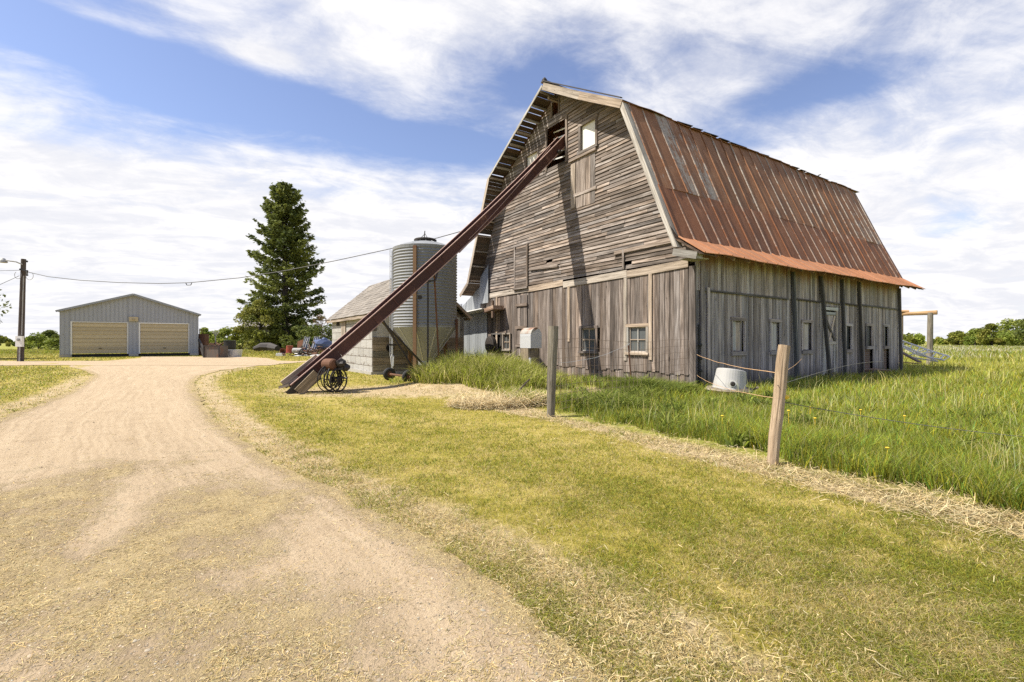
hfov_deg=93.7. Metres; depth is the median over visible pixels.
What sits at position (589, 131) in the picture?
window
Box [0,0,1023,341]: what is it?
sky
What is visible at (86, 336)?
overhead door
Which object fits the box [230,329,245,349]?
shrub
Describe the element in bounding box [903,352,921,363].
loose plank
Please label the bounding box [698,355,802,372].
fence twine
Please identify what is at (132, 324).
garage
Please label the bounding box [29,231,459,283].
overhead cable
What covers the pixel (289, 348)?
red can
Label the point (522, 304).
narrow door
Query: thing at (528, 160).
window
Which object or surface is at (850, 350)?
window
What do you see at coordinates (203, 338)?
rusty cabinet
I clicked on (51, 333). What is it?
shrub
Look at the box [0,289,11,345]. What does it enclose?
leafy tree
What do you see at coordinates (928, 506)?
cut straw
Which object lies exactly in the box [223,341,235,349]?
black barrel
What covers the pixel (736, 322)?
window
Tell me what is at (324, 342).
blue tarp
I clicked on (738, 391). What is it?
fence twine
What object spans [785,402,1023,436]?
fence wire
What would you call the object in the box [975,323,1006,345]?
field tree
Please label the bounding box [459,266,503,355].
lean to
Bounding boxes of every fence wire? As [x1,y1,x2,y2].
[777,361,882,385]
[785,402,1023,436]
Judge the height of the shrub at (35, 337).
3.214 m
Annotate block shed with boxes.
[326,279,471,374]
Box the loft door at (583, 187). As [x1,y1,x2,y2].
[568,147,596,209]
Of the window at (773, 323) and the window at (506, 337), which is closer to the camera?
the window at (773, 323)
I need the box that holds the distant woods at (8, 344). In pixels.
[5,341,44,346]
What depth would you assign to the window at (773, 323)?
16.44 m
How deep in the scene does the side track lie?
31.08 m
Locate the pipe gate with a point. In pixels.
(919, 353)
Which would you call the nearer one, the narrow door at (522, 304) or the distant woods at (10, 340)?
the narrow door at (522, 304)
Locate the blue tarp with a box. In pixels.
[314,337,331,348]
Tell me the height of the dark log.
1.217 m
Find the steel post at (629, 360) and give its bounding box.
[628,345,631,376]
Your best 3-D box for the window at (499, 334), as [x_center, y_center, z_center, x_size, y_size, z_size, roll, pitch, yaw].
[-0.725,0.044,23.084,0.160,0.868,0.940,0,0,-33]
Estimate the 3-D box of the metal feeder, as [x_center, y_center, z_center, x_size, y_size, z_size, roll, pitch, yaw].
[0.676,0.476,17.520,0.611,1.963,0.809,0,0,-34]
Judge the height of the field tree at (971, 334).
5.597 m
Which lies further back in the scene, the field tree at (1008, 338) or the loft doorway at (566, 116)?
the field tree at (1008, 338)
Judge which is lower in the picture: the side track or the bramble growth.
the bramble growth
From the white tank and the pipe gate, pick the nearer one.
the pipe gate
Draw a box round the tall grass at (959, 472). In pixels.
[555,352,1023,515]
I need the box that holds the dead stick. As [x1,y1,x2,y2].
[516,379,529,393]
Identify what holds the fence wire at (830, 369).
attached to the fence post at (779, 395)
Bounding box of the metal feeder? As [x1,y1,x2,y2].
[520,327,541,367]
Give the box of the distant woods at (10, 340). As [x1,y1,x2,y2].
[0,335,241,342]
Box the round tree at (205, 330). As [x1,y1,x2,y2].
[200,327,213,341]
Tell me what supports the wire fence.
attached to the fence post at (552, 358)
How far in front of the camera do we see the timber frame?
28.95 m
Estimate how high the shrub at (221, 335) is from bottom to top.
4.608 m
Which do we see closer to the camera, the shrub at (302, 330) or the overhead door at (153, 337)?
the overhead door at (153, 337)
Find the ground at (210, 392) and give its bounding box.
[0,342,1023,681]
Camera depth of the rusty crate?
41.04 m
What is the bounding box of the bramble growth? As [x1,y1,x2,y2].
[555,372,700,412]
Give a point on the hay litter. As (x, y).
(580, 656)
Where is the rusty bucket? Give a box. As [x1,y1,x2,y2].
[279,348,285,354]
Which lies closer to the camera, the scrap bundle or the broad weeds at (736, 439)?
the broad weeds at (736, 439)
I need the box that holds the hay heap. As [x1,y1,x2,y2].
[439,384,555,409]
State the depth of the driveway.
3.03 m
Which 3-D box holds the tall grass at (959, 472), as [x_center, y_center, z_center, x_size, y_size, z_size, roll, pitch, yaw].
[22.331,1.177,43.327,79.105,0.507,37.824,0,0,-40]
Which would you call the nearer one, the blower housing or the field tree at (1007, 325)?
the blower housing
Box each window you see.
[491,333,501,351]
[501,333,510,350]
[524,148,538,168]
[577,113,598,155]
[578,325,598,353]
[624,323,648,354]
[730,317,746,355]
[769,319,781,354]
[801,320,814,353]
[846,323,853,352]
[865,323,873,371]
[883,324,889,368]
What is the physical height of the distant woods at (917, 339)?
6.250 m
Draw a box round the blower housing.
[485,336,496,352]
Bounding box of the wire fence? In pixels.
[556,338,688,409]
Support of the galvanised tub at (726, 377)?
on the ground at (210, 392)
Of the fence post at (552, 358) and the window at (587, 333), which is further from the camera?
the window at (587, 333)
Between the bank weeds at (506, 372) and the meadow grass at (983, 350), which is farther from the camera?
the meadow grass at (983, 350)
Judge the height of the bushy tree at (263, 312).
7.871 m
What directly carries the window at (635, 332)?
in the barn
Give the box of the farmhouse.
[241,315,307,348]
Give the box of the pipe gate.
[902,340,949,361]
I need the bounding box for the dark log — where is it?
[253,343,279,351]
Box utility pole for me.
[0,258,33,360]
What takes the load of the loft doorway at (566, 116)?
in the barn
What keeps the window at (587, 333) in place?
in the barn
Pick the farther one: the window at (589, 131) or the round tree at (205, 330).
the round tree at (205, 330)
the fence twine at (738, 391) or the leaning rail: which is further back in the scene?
the leaning rail
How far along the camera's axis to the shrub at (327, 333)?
65.67 m
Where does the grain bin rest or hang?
on the ground at (210, 392)
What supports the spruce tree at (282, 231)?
on the ground at (210, 392)
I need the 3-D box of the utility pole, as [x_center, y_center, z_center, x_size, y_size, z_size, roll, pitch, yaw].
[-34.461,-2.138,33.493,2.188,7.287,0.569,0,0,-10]
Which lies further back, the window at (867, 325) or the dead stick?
the window at (867, 325)
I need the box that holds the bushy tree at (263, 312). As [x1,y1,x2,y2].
[233,298,287,349]
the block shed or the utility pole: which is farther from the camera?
the utility pole
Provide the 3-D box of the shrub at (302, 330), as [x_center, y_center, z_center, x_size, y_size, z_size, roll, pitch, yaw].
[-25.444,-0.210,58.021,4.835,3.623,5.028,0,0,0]
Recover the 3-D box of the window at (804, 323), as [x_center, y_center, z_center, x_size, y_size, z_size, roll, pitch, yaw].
[10.805,-0.170,17.613,0.880,1.240,0.160,0,0,-33]
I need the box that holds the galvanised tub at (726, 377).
[712,368,745,389]
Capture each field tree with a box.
[944,330,971,344]
[963,328,987,345]
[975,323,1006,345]
[987,318,1021,344]
[995,319,1023,345]
[1012,319,1023,339]
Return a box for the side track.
[0,360,305,365]
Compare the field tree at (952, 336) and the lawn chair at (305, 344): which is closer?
the lawn chair at (305, 344)
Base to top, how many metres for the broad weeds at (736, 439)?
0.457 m
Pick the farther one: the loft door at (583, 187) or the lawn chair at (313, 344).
the lawn chair at (313, 344)
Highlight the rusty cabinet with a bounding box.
[198,329,208,354]
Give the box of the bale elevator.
[278,135,564,393]
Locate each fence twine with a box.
[697,375,772,397]
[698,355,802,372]
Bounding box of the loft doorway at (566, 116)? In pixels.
[544,113,606,175]
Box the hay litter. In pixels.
[0,402,757,681]
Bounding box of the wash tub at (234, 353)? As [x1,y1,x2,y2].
[228,350,242,356]
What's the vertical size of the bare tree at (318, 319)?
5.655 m
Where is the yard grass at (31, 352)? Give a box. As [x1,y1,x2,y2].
[0,348,360,380]
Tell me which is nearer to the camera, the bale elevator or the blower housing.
the bale elevator
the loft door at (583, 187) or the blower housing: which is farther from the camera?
the blower housing
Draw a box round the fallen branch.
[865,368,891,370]
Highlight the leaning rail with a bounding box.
[198,339,202,355]
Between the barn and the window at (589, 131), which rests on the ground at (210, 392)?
the barn
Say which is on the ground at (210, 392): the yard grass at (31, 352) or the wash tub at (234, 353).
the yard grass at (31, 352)
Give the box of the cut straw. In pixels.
[8,372,1023,681]
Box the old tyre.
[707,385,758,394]
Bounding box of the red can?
[286,345,292,352]
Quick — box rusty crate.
[203,345,228,357]
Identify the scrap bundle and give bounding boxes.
[209,342,223,345]
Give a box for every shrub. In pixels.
[24,332,59,348]
[36,330,59,345]
[41,338,59,349]
[209,326,241,344]
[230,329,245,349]
[279,325,318,350]
[297,323,331,349]
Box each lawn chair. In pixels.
[302,336,309,350]
[311,336,319,349]
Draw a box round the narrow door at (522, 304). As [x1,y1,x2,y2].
[515,294,527,355]
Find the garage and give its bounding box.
[55,293,200,356]
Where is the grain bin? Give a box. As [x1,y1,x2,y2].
[390,231,457,369]
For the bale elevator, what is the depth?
15.10 m
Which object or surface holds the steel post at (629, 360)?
on the ground at (210, 392)
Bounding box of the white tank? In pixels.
[292,348,302,352]
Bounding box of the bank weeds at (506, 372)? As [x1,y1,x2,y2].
[389,344,580,404]
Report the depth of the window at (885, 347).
21.58 m
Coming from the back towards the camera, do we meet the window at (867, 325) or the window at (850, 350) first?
the window at (867, 325)
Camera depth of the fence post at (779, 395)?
5.46 m
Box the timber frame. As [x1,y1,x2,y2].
[902,310,937,363]
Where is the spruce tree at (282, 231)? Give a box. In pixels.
[236,180,326,348]
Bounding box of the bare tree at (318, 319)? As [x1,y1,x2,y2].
[307,314,328,339]
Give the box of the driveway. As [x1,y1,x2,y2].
[0,357,601,681]
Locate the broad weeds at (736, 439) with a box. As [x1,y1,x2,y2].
[556,371,1023,458]
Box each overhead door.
[70,321,127,353]
[139,322,188,353]
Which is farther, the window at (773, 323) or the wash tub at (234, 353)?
the wash tub at (234, 353)
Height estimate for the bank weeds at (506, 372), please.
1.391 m
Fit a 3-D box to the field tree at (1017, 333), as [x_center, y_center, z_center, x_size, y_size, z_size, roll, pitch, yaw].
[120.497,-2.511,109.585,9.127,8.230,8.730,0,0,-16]
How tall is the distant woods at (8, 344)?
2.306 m
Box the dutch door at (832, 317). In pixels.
[822,307,837,375]
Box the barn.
[459,77,924,387]
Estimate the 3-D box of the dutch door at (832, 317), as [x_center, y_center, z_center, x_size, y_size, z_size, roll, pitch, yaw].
[12.262,0.030,18.596,1.240,2.700,0.155,0,0,-33]
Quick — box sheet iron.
[297,340,303,350]
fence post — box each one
[547,326,558,416]
[767,345,789,465]
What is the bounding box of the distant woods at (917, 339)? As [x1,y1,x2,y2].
[903,332,1023,344]
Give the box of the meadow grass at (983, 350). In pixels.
[903,345,1023,363]
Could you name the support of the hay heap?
on the ground at (210, 392)
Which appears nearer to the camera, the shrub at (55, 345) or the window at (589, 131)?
the window at (589, 131)
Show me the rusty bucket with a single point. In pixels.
(282, 350)

